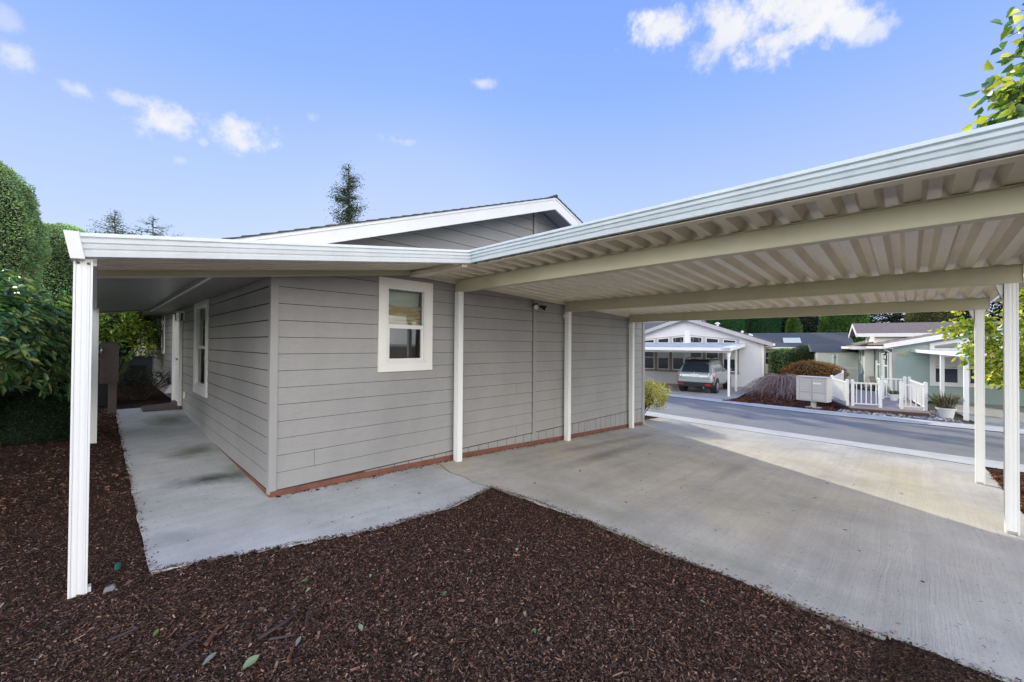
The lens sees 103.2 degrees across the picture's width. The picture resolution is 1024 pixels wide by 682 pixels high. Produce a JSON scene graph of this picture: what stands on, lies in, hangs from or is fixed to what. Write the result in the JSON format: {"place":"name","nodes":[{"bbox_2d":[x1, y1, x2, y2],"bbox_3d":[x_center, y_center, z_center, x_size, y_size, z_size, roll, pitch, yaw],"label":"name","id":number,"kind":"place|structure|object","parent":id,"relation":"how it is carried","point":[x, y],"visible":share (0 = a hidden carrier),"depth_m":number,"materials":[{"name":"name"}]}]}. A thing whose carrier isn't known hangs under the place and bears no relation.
{"place":"outdoors","nodes":[
{"label":"outdoors","id":0,"kind":"place"},
{"bbox_2d":[134,320,152,354],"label":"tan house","id":1,"kind":"structure","parent":0,"point":[143,346],"depth_m":16.57,"materials":[{"name":"beige"}]},
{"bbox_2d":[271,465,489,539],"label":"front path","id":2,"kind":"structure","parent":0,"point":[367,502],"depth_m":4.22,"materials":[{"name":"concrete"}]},
{"bbox_2d":[0,0,1023,326],"label":"sky","id":3,"kind":"structure","parent":0,"point":[217,119],"materials":[{"name":"blue"}]},
{"bbox_2d":[187,441,923,581],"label":"slab litter","id":4,"kind":"object","parent":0,"point":[626,502],"visible":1,"depth_m":4.55,"materials":[{"name":"brown plant"}]},
{"bbox_2d":[645,382,754,399],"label":"neighbour driveway","id":5,"kind":"structure","parent":0,"point":[705,392],"depth_m":21.14,"materials":[{"name":"grey concrete"}]},
{"bbox_2d":[677,357,730,392],"bbox_3d":[10.684,1.787,22.356,2.194,1.817,4.646,0,-1,39],"label":"parked car","id":6,"kind":"object","parent":5,"relation":"on","point":[711,373],"visible":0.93,"depth_m":20.79,"materials":[{"name":"silver metal"}]},
{"bbox_2d":[430,419,1023,681],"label":"driveway","id":7,"kind":"structure","parent":0,"point":[936,527],"depth_m":4.14,"materials":[{"name":"concrete"}]},
{"bbox_2d":[276,424,640,497],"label":"wall foot litter","id":8,"kind":"object","parent":7,"relation":"on","point":[433,463],"depth_m":5.49,"materials":[{"name":"brown plant"}]},
{"bbox_2d":[117,414,1021,681],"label":"spilled chips","id":9,"kind":"object","parent":7,"relation":"on","point":[647,544],"visible":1,"depth_m":3.17,"materials":[{"name":"brown wood"}]},
{"bbox_2d":[409,117,1023,535],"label":"carport","id":10,"kind":"object","parent":7,"relation":"on","point":[933,225],"visible":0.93,"depth_m":3.94,"materials":[{"name":"white metal"}]},
{"bbox_2d":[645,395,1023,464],"bbox_3d":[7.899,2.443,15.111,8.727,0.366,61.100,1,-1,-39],"label":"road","id":11,"kind":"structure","parent":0,"point":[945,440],"depth_m":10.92,"materials":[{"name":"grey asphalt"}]},
{"bbox_2d":[645,411,1023,471],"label":"kerb","id":12,"kind":"structure","parent":11,"relation":"on","point":[970,460],"depth_m":8.61,"materials":[{"name":"concrete"}]},
{"bbox_2d":[662,394,1023,433],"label":"kerb","id":13,"kind":"structure","parent":11,"relation":"on","point":[941,423],"depth_m":13.38,"materials":[{"name":"concrete"}]},
{"bbox_2d":[645,374,1023,472],"bbox_3d":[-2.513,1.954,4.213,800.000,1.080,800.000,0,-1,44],"label":"ground","id":14,"kind":"structure","parent":0,"point":[931,405],"depth_m":14.72,"materials":[{"name":"grey concrete"}]},
{"bbox_2d":[27,222,135,379],"bbox_3d":[-13.814,-1.030,12.098,3.383,5.001,3.972,0,-1,44],"label":"tall hedge","id":15,"kind":"object","parent":14,"relation":"on","point":[57,277],"visible":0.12,"depth_m":11.47,"materials":[{"name":"green plant"}]},
{"bbox_2d":[86,208,135,234],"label":"fir tree","id":16,"kind":"object","parent":14,"relation":"on","point":[114,227],"visible":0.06,"depth_m":49.66,"materials":[{"name":"green plant"}]},
{"bbox_2d":[119,355,152,383],"bbox_3d":[-12.545,0.963,13.410,0.900,0.960,1.100,0,-1,44],"label":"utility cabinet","id":17,"kind":"object","parent":14,"relation":"on","point":[141,363],"visible":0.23,"depth_m":13.23,"materials":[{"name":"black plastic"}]},
{"bbox_2d":[99,216,182,236],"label":"fir tree","id":18,"kind":"object","parent":14,"relation":"on","point":[152,229],"visible":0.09,"depth_m":49.77,"materials":[{"name":"green plant"}]},
{"bbox_2d":[117,368,170,400],"bbox_3d":[-8.843,1.045,9.662,1.168,0.841,1.689,0,-1,44],"label":"shrub","id":19,"kind":"object","parent":14,"relation":"on","point":[137,395],"visible":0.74,"depth_m":9.59,"materials":[{"name":"green plant"}]},
{"bbox_2d":[326,164,374,224],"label":"fir tree","id":20,"kind":"object","parent":14,"relation":"on","point":[350,213],"visible":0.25,"depth_m":44.70,"materials":[{"name":"green plant"}]},
{"bbox_2d":[134,194,644,497],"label":"grey house","id":21,"kind":"structure","parent":14,"relation":"on","point":[288,385],"depth_m":5.55,"materials":[{"name":"grey wood"}]},
{"bbox_2d":[161,315,164,353],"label":"window","id":22,"kind":"structure","parent":21,"relation":"in","point":[163,317],"depth_m":10.92,"materials":[{"name":"white paint"}]},
{"bbox_2d":[164,385,171,393],"bbox_3d":[-8.078,1.135,9.552,0.220,0.195,0.133,0,-1,44],"label":"dryer vent","id":23,"kind":"object","parent":21,"relation":"attached to","point":[168,390],"visible":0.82,"depth_m":9.49,"materials":[{"name":"white plastic"}]},
{"bbox_2d":[175,311,184,321],"bbox_3d":[-6.782,-0.501,8.293,0.160,0.210,0.160,0,-1,44],"label":"wall lantern","id":24,"kind":"object","parent":21,"relation":"attached to","point":[182,315],"depth_m":8.29,"materials":[{"name":"metal"}]},
{"bbox_2d":[193,299,208,397],"bbox_3d":[-5.393,0.102,7.066,1.250,1.650,0.074,0,-1,44],"label":"window","id":25,"kind":"structure","parent":21,"relation":"in","point":[201,309],"depth_m":7.18,"materials":[{"name":"white paint"}]},
{"bbox_2d":[377,276,432,371],"bbox_3d":[-1.513,-0.203,5.468,0.384,1.195,0.800,0,-1,44],"label":"window","id":26,"kind":"structure","parent":21,"relation":"in","point":[405,307],"depth_m":5.49,"materials":[{"name":"white paint"}]},
{"bbox_2d":[533,303,546,310],"bbox_3d":[0.477,-0.599,7.125,0.158,0.140,0.352,0,-1,44],"label":"flood light","id":27,"kind":"object","parent":21,"relation":"attached to","point":[536,306],"visible":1,"depth_m":7.15,"materials":[{"name":"black plastic"}]},
{"bbox_2d":[0,383,1003,681],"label":"mulch bed","id":28,"kind":"object","parent":14,"relation":"on","point":[894,661],"visible":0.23,"depth_m":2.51,"materials":[{"name":"brown wood"}]},
{"bbox_2d":[0,161,53,312],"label":"tall hedge","id":29,"kind":"object","parent":28,"relation":"on","point":[20,224],"visible":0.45,"depth_m":8.29,"materials":[{"name":"green plant"}]},
{"bbox_2d":[0,380,70,445],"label":"hedge","id":30,"kind":"object","parent":28,"relation":"on","point":[31,417],"visible":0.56,"depth_m":5.86,"materials":[{"name":"green plant"}]},
{"bbox_2d":[0,266,72,408],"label":"rhododendron","id":31,"kind":"object","parent":28,"relation":"on","point":[26,350],"visible":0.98,"depth_m":3.84,"materials":[{"name":"green plant"}]},
{"bbox_2d":[0,281,101,445],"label":"rhododendron","id":32,"kind":"object","parent":28,"relation":"on","point":[21,387],"visible":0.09,"depth_m":5.75,"materials":[{"name":"green plant"}]},
{"bbox_2d":[0,398,131,516],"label":"shaded mulch chips","id":33,"kind":"object","parent":28,"relation":"on","point":[52,470],"visible":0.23,"depth_m":4.80,"materials":[{"name":"brown wood"}]},
{"bbox_2d":[97,359,107,406],"bbox_3d":[-8.895,0.891,8.618,0.680,1.000,0.730,0,-1,44],"label":"refuse bin","id":34,"kind":"object","parent":28,"relation":"on","point":[102,400],"depth_m":8.53,"materials":[{"name":"black plastic"}]},
{"bbox_2d":[56,295,161,387],"bbox_3d":[-10.584,-0.072,10.722,2.685,3.030,2.451,0,-1,22],"label":"yellowing shrub","id":35,"kind":"object","parent":28,"relation":"on","point":[118,327],"visible":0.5,"depth_m":10.48,"materials":[{"name":"green plant"}]},
{"bbox_2d":[98,342,120,413],"bbox_3d":[-7.828,0.745,7.854,0.195,1.446,0.375,0,-1,44],"label":"electric meter panel","id":36,"kind":"object","parent":28,"relation":"on","point":[109,363],"visible":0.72,"depth_m":7.86,"materials":[{"name":"grey metal"}]},
{"bbox_2d":[103,584,116,592],"bbox_3d":[-2.620,1.613,2.645,0.056,0.048,0.074,0,-1,44],"label":"flat stone","id":37,"kind":"object","parent":28,"relation":"on","point":[112,587],"visible":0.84,"depth_m":2.63,"materials":[{"name":"grey stone"}]},
{"bbox_2d":[114,562,120,569],"bbox_3d":[-2.795,1.616,2.876,0.044,0.089,0.036,0,-1,7],"label":"irrigation cap","id":38,"kind":"object","parent":28,"relation":"on","point":[117,566],"visible":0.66,"depth_m":2.87,"materials":[{"name":"green plastic"}]},
{"bbox_2d":[107,627,137,642],"bbox_3d":[-2.099,1.582,2.192,0.019,0.020,0.122,0,-1,35],"label":"bark strip","id":39,"kind":"object","parent":28,"relation":"on","point":[118,636],"visible":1,"depth_m":2.18,"materials":[{"name":"brown wood"}]},
{"bbox_2d":[174,635,198,654],"bbox_3d":[-1.688,1.575,2.112,0.019,0.021,0.129,0,-1,5],"label":"bark strip","id":40,"kind":"object","parent":28,"relation":"on","point":[178,651],"visible":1,"depth_m":2.09,"materials":[{"name":"brown wood"}]},
{"bbox_2d":[202,652,215,665],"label":"fallen leaf","id":41,"kind":"object","parent":28,"relation":"on","point":[209,657],"visible":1,"depth_m":2.02,"materials":[{"name":"grey plant"}]},
{"bbox_2d":[204,621,228,645],"bbox_3d":[-1.613,1.586,2.211,0.035,0.028,0.188,0,-1,-7],"label":"bark strip","id":42,"kind":"object","parent":28,"relation":"on","point":[208,640],"visible":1,"depth_m":2.19,"materials":[{"name":"brown wood"}]},
{"bbox_2d":[243,654,259,668],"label":"fallen leaf","id":43,"kind":"object","parent":28,"relation":"on","point":[251,660],"visible":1,"depth_m":1.99,"materials":[{"name":"green plant"}]},
{"bbox_2d":[63,230,471,598],"bbox_3d":[-4.358,0.321,6.342,8.192,2.822,3.287,0,-1,44],"label":"porch","id":44,"kind":"object","parent":28,"relation":"on","point":[113,273],"depth_m":3.68,"materials":[{"name":"grey concrete"}]},
{"bbox_2d":[140,402,180,411],"bbox_3d":[-7.384,1.386,8.533,0.698,0.083,0.588,0,-1,44],"label":"door mat","id":45,"kind":"object","parent":44,"relation":"on","point":[161,407],"depth_m":8.43,"materials":[{"name":"fabric"}]},
{"bbox_2d":[258,606,298,640],"bbox_3d":[-1.287,1.576,2.280,0.058,0.028,0.284,0,-1,15],"label":"bark strip","id":46,"kind":"object","parent":28,"relation":"on","point":[265,634],"visible":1,"depth_m":2.23,"materials":[{"name":"brown wood"}]},
{"bbox_2d":[269,634,293,640],"bbox_3d":[-1.229,1.580,2.167,0.117,0.016,0.015,1,-1,-15],"label":"bark strip","id":47,"kind":"object","parent":28,"relation":"on","point":[277,637],"visible":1,"depth_m":2.16,"materials":[{"name":"brown wood"}]},
{"bbox_2d":[286,643,294,662],"bbox_3d":[-1.121,1.581,2.062,0.015,0.016,0.117,1,-1,-15],"label":"bark strip","id":48,"kind":"object","parent":28,"relation":"on","point":[289,656],"visible":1,"depth_m":2.04,"materials":[{"name":"brown wood"}]},
{"bbox_2d":[304,606,314,627],"bbox_3d":[-1.163,1.570,2.325,0.029,0.035,0.170,1,-1,-14],"label":"bark strip","id":49,"kind":"object","parent":28,"relation":"on","point":[307,619],"visible":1,"depth_m":2.29,"materials":[{"name":"wood"}]},
{"bbox_2d":[0,487,869,681],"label":"bark flakes","id":50,"kind":"object","parent":28,"relation":"on","point":[409,638],"visible":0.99,"depth_m":2.34,"materials":[{"name":"brown wood"}]},
{"bbox_2d":[486,485,1015,681],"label":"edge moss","id":51,"kind":"object","parent":28,"relation":"on","point":[767,591],"visible":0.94,"depth_m":2.61,"materials":[{"name":"green plant"}]},
{"bbox_2d":[643,418,668,423],"bbox_3d":[3.722,2.174,10.843,0.347,0.177,1.602,0,-1,44],"label":"driveway apron","id":52,"kind":"object","parent":14,"relation":"on","point":[652,420],"visible":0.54,"depth_m":10.92,"materials":[{"name":"concrete"}]},
{"bbox_2d":[645,377,672,412],"bbox_3d":[3.514,1.564,11.214,1.708,1.237,1.743,0,-1,6],"label":"corner shrub","id":53,"kind":"object","parent":14,"relation":"on","point":[650,397],"visible":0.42,"depth_m":10.85,"materials":[{"name":"yellow plant"}]},
{"bbox_2d":[645,343,745,396],"bbox_3d":[8.677,1.411,23.676,8.100,2.685,5.970,0,-1,35],"label":"neighbour carport","id":54,"kind":"object","parent":14,"relation":"on","point":[727,348],"visible":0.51,"depth_m":20.68,"materials":[{"name":"white metal"}]},
{"bbox_2d":[645,320,774,389],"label":"white house","id":55,"kind":"structure","parent":14,"relation":"on","point":[662,367],"depth_m":24.95,"materials":[{"name":"white wood"}]},
{"bbox_2d":[645,352,653,368],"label":"window","id":56,"kind":"structure","parent":55,"relation":"in","point":[649,356],"depth_m":26.46,"materials":[{"name":"grey glass"}]},
{"bbox_2d":[658,352,668,369],"bbox_3d":[9.679,1.210,26.004,0.700,1.210,0.016,0,-1,32],"label":"window","id":57,"kind":"structure","parent":55,"relation":"in","point":[663,357],"depth_m":25.99,"materials":[{"name":"grey glass"}]},
{"bbox_2d":[658,338,668,342],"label":"clerestory window","id":58,"kind":"structure","parent":55,"relation":"in","point":[663,340],"depth_m":26.00,"materials":[{"name":"glass"}]},
{"bbox_2d":[672,352,683,369],"bbox_3d":[10.439,1.211,25.523,0.700,1.210,0.016,0,-1,32],"label":"window","id":59,"kind":"structure","parent":55,"relation":"in","point":[677,357],"depth_m":25.54,"materials":[{"name":"grey glass"}]},
{"bbox_2d":[672,336,683,342],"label":"clerestory window","id":60,"kind":"structure","parent":55,"relation":"in","point":[680,339],"depth_m":25.52,"materials":[{"name":"black glass"}]},
{"bbox_2d":[690,352,701,358],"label":"window","id":61,"kind":"structure","parent":55,"relation":"in","point":[698,355],"depth_m":24.96,"materials":[{"name":"grey glass"}]},
{"bbox_2d":[690,336,701,342],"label":"clerestory window","id":62,"kind":"structure","parent":55,"relation":"in","point":[693,339],"depth_m":24.99,"materials":[{"name":"glass"}]},
{"bbox_2d":[706,353,718,359],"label":"window","id":63,"kind":"structure","parent":55,"relation":"in","point":[708,355],"depth_m":24.48,"materials":[{"name":"grey glass"}]},
{"bbox_2d":[706,338,718,342],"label":"clerestory window","id":64,"kind":"structure","parent":55,"relation":"in","point":[708,340],"depth_m":24.49,"materials":[{"name":"glass"}]},
{"bbox_2d":[723,351,734,371],"bbox_3d":[12.849,1.213,23.995,0.700,1.210,0.016,0,-1,32],"label":"window","id":65,"kind":"structure","parent":55,"relation":"in","point":[732,357],"depth_m":23.94,"materials":[{"name":"glass"}]},
{"bbox_2d":[723,339,735,342],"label":"clerestory window","id":66,"kind":"structure","parent":55,"relation":"in","point":[724,340],"depth_m":24.03,"materials":[{"name":"glass"}]},
{"bbox_2d":[709,319,745,332],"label":"column conifer","id":67,"kind":"object","parent":14,"relation":"on","point":[737,325],"depth_m":43.98,"materials":[{"name":"green plant"}]},
{"bbox_2d":[744,317,781,332],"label":"column conifer","id":68,"kind":"object","parent":14,"relation":"on","point":[763,325],"depth_m":44.24,"materials":[{"name":"green plant"}]},
{"bbox_2d":[767,347,792,376],"bbox_3d":[20.658,1.717,30.788,2.073,2.494,2.524,0,-1,44],"label":"clipped hedge","id":69,"kind":"object","parent":14,"relation":"on","point":[780,358],"visible":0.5,"depth_m":30.30,"materials":[{"name":"green plant"}]},
{"bbox_2d":[723,389,839,410],"bbox_3d":[12.841,2.597,18.772,4.200,0.116,8.300,0,-1,44],"label":"mulch bed","id":70,"kind":"object","parent":14,"relation":"on","point":[801,403],"visible":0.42,"depth_m":17.64,"materials":[{"name":"brown wood"}]},
{"bbox_2d":[737,373,803,400],"bbox_3d":[13.308,2.119,19.948,4.091,1.200,4.464,0,-1,44],"label":"weeping shrub","id":71,"kind":"object","parent":70,"relation":"on","point":[783,383],"visible":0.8,"depth_m":19.69,"materials":[{"name":"purple plant"}]},
{"bbox_2d":[796,375,832,408],"bbox_3d":[11.430,1.948,15.400,0.490,1.205,1.040,1,-1,-34],"label":"parcel mailbox","id":72,"kind":"object","parent":70,"relation":"on","point":[813,389],"visible":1,"depth_m":15.22,"materials":[{"name":"metal"}]},
{"bbox_2d":[800,392,810,399],"bbox_3d":[11.153,2.089,15.430,0.025,0.260,0.370,1,-1,-34],"label":"parcel door","id":73,"kind":"structure","parent":72,"relation":"in","point":[803,395],"depth_m":15.43,"materials":[{"name":"metal"}]},
{"bbox_2d":[813,393,824,400],"bbox_3d":[11.382,2.087,15.087,0.025,0.260,0.370,1,-1,-34],"label":"parcel door","id":74,"kind":"structure","parent":72,"relation":"in","point":[818,397],"depth_m":15.08,"materials":[{"name":"metal"}]},
{"bbox_2d":[785,317,803,332],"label":"column conifer","id":75,"kind":"object","parent":14,"relation":"on","point":[793,325],"depth_m":44.62,"materials":[{"name":"green plant"}]},
{"bbox_2d":[743,332,853,373],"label":"house","id":76,"kind":"structure","parent":14,"relation":"on","point":[786,340],"depth_m":36.13,"materials":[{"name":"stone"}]},
{"bbox_2d":[781,316,818,332],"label":"evergreen tree","id":77,"kind":"object","parent":14,"relation":"on","point":[805,325],"visible":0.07,"depth_m":56.09,"materials":[{"name":"green plant"}]},
{"bbox_2d":[788,344,813,366],"bbox_3d":[21.209,1.583,29.155,2.228,2.737,2.461,0,-1,44],"label":"clipped hedge","id":78,"kind":"object","parent":14,"relation":"on","point":[800,352],"visible":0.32,"depth_m":28.72,"materials":[{"name":"green plant"}]},
{"bbox_2d":[806,316,820,329],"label":"evergreen tree","id":79,"kind":"object","parent":14,"relation":"on","point":[816,320],"visible":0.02,"depth_m":56.87,"materials":[{"name":"green plant"}]},
{"bbox_2d":[779,359,850,380],"bbox_3d":[17.442,1.934,23.715,3.502,1.813,4.167,0,-1,44],"label":"autumn shrub","id":80,"kind":"object","parent":14,"relation":"on","point":[814,367],"visible":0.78,"depth_m":22.93,"materials":[{"name":"brown plant"}]},
{"bbox_2d":[808,344,858,384],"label":"garden shed","id":81,"kind":"structure","parent":14,"relation":"on","point":[847,359],"depth_m":26.84,"materials":[{"name":"green"}]},
{"bbox_2d":[817,314,870,345],"bbox_3d":[30.927,-0.601,37.934,4.316,7.427,4.358,0,-1,44],"label":"column conifer","id":82,"kind":"object","parent":14,"relation":"on","point":[834,323],"depth_m":36.85,"materials":[{"name":"green plant"}]},
{"bbox_2d":[829,389,929,416],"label":"wooden deck","id":83,"kind":"structure","parent":14,"relation":"on","point":[889,406],"depth_m":15.09,"materials":[{"name":"grey wood"}]},
{"bbox_2d":[834,370,843,379],"bbox_3d":[15.317,1.966,19.089,0.110,0.980,5.111,0,-1,43],"label":"deck railing","id":84,"kind":"object","parent":83,"relation":"on","point":[840,376],"visible":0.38,"depth_m":19.90,"materials":[{"name":"white paint"}]},
{"bbox_2d":[830,375,848,405],"bbox_3d":[12.972,1.919,16.103,0.110,0.980,2.365,0,-1,27],"label":"deck railing","id":85,"kind":"object","parent":83,"relation":"on","point":[840,390],"visible":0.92,"depth_m":15.82,"materials":[{"name":"white paint"}]},
{"bbox_2d":[851,379,881,407],"bbox_3d":[12.908,1.905,14.802,0.886,0.980,0.110,0,-1,29],"label":"deck railing","id":86,"kind":"object","parent":83,"relation":"on","point":[879,383],"visible":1,"depth_m":14.75,"materials":[{"name":"white paint"}]},
{"bbox_2d":[888,390,898,400],"bbox_3d":[15.665,2.227,16.646,0.410,0.415,0.367,0,-1,44],"label":"planter pot","id":87,"kind":"object","parent":83,"relation":"on","point":[894,396],"visible":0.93,"depth_m":16.57,"materials":[{"name":"white ceramic"}]},
{"bbox_2d":[881,376,906,399],"bbox_3d":[15.897,1.949,16.914,0.787,0.980,0.110,0,-1,36],"label":"deck railing","id":88,"kind":"object","parent":83,"relation":"on","point":[904,379],"visible":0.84,"depth_m":16.90,"materials":[{"name":"white paint"}]},
{"bbox_2d":[899,381,927,410],"bbox_3d":[14.001,1.907,14.167,0.722,0.980,0.110,0,-1,33],"label":"deck railing","id":89,"kind":"object","parent":83,"relation":"on","point":[925,397],"visible":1,"depth_m":14.13,"materials":[{"name":"white paint"}]},
{"bbox_2d":[907,377,923,406],"bbox_3d":[15.306,1.929,15.359,0.110,0.980,3.285,0,-1,37],"label":"deck railing","id":90,"kind":"object","parent":83,"relation":"on","point":[910,381],"visible":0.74,"depth_m":15.71,"materials":[{"name":"white paint"}]},
{"bbox_2d":[870,313,904,322],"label":"evergreen tree","id":91,"kind":"object","parent":14,"relation":"on","point":[893,318],"visible":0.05,"depth_m":54.39,"materials":[{"name":"green plant"}]},
{"bbox_2d":[837,409,974,424],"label":"river stones","id":92,"kind":"object","parent":14,"relation":"on","point":[934,415],"visible":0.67,"depth_m":13.75,"materials":[{"name":"grey stone"}]},
{"bbox_2d":[927,391,962,418],"bbox_3d":[14.463,2.108,13.608,0.923,0.954,1.055,0,-1,44],"label":"planter pot","id":93,"kind":"object","parent":92,"relation":"on","point":[945,409],"visible":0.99,"depth_m":13.44,"materials":[{"name":"white ceramic"}]},
{"bbox_2d":[903,311,957,322],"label":"column conifer","id":94,"kind":"object","parent":14,"relation":"on","point":[941,316],"depth_m":43.88,"materials":[{"name":"green plant"}]},
{"bbox_2d":[841,321,1023,406],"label":"green house","id":95,"kind":"structure","parent":14,"relation":"on","point":[890,340],"depth_m":19.34,"materials":[{"name":"green"}]},
{"bbox_2d":[860,349,861,373],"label":"window","id":96,"kind":"structure","parent":95,"relation":"in","point":[860,349],"depth_m":24.87,"materials":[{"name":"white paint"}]},
{"bbox_2d":[868,373,875,385],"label":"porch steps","id":97,"kind":"structure","parent":95,"relation":"attached to","point":[871,379],"depth_m":23.47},
{"bbox_2d":[877,349,880,379],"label":"window","id":98,"kind":"structure","parent":95,"relation":"in","point":[878,350],"depth_m":22.32,"materials":[{"name":"white glass"}]},
{"bbox_2d":[884,349,888,382],"bbox_3d":[19.087,1.256,20.716,0.037,1.730,0.990,0,-1,34],"label":"window","id":99,"kind":"structure","parent":95,"relation":"in","point":[886,363],"depth_m":20.64,"materials":[{"name":"white paint"}]},
{"bbox_2d":[934,354,958,383],"bbox_3d":[19.797,1.244,18.509,0.800,1.380,0.030,0,-1,34],"label":"window","id":100,"kind":"structure","parent":95,"relation":"in","point":[951,368],"depth_m":18.47,"materials":[{"name":"glass"}]},
{"bbox_2d":[969,360,995,384],"bbox_3d":[20.702,1.244,17.891,0.810,1.380,0.030,0,-1,34],"label":"window","id":101,"kind":"structure","parent":95,"relation":"in","point":[971,381],"depth_m":18.07,"materials":[{"name":"white paint"}]},
{"bbox_2d":[910,349,991,420],"bbox_3d":[19.098,1.538,14.471,5.820,2.400,7.300,0,-1,34],"label":"white awning","id":102,"kind":"object","parent":14,"relation":"on","point":[943,354],"visible":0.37,"depth_m":14.43,"materials":[{"name":"metal"}]},
{"bbox_2d":[956,310,985,320],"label":"evergreen tree","id":103,"kind":"object","parent":14,"relation":"on","point":[966,312],"visible":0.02,"depth_m":46.99,"materials":[{"name":"green plant"}]},
{"bbox_2d":[964,295,1023,320],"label":"evergreen tree","id":104,"kind":"object","parent":14,"relation":"on","point":[999,318],"visible":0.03,"depth_m":43.82,"materials":[{"name":"green plant"}]},
{"bbox_2d":[985,467,1023,513],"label":"mulch bed","id":105,"kind":"object","parent":14,"relation":"on","point":[1002,486],"visible":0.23,"depth_m":5.89,"materials":[{"name":"brown wood"}]},
{"bbox_2d":[928,287,1023,389],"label":"broadleaf tree","id":106,"kind":"object","parent":105,"relation":"on","point":[994,367],"visible":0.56,"depth_m":8.71,"materials":[{"name":"green plant"}]},
{"bbox_2d":[959,3,1023,130],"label":"magnolia tree","id":107,"kind":"object","parent":105,"relation":"on","point":[1008,93],"visible":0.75,"depth_m":4.29,"materials":[{"name":"green plant"}]},
{"bbox_2d":[950,401,1023,428],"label":"driveway","id":108,"kind":"structure","parent":0,"point":[994,415],"depth_m":14.73,"materials":[{"name":"grey concrete"}]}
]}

